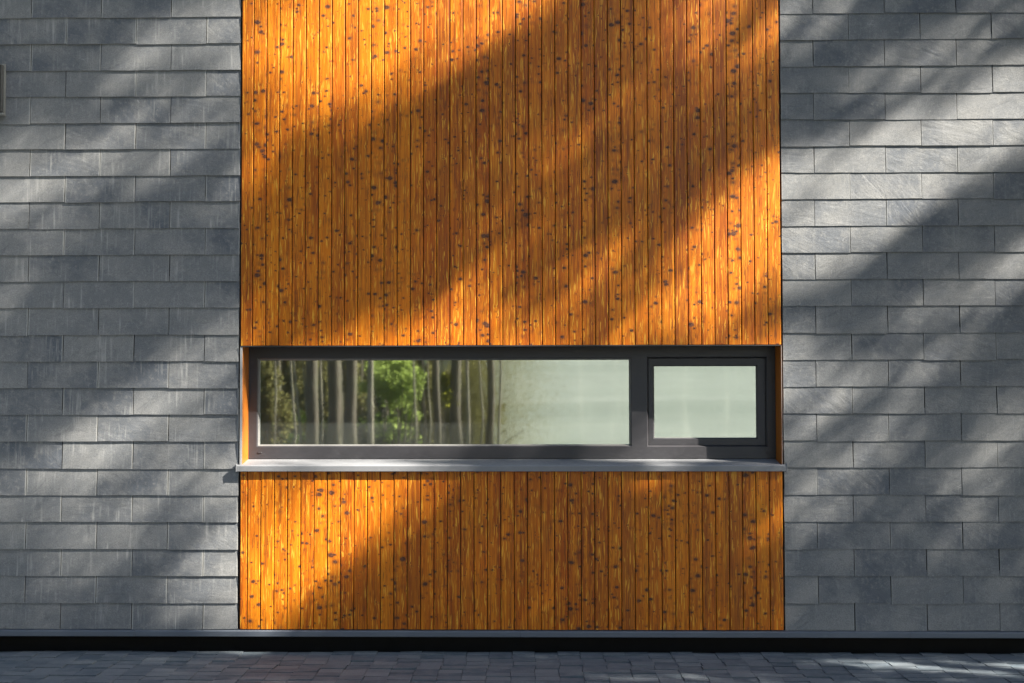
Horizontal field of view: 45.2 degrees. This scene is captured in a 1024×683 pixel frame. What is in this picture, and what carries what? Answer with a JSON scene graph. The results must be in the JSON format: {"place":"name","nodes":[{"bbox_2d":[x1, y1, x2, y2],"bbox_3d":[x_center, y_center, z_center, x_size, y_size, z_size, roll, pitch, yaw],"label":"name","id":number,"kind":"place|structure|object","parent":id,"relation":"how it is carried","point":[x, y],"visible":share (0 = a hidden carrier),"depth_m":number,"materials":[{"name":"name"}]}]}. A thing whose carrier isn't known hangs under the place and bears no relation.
{"place":"outdoors","nodes":[
{"label":"outdoors","id":0,"kind":"place"},
{"bbox_2d":[0,651,1023,682],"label":"paving","id":1,"kind":"structure","parent":0,"point":[300,667],"depth_m":7.54,"materials":[{"name":"stone"}]},
{"label":"ground","id":2,"kind":"structure","parent":0,"visible":0},
{"bbox_2d":[0,0,1023,653],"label":"house","id":3,"kind":"structure","parent":2,"relation":"on","point":[648,326],"depth_m":8.03,"materials":[{"name":"stone"}]},
{"bbox_2d":[0,64,5,116],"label":"wall box","id":4,"kind":"object","parent":3,"relation":"attached to","point":[2,90],"visible":1,"depth_m":8.11,"materials":[{"name":"grey metal"}]},
{"bbox_2d":[248,346,775,458],"bbox_3d":[-0.006,0.405,8.203,3.497,0.743,0.079,0,-2,1],"label":"window","id":5,"kind":"structure","parent":3,"relation":"in","point":[643,444],"depth_m":8.17,"materials":[{"name":"grey metal"}]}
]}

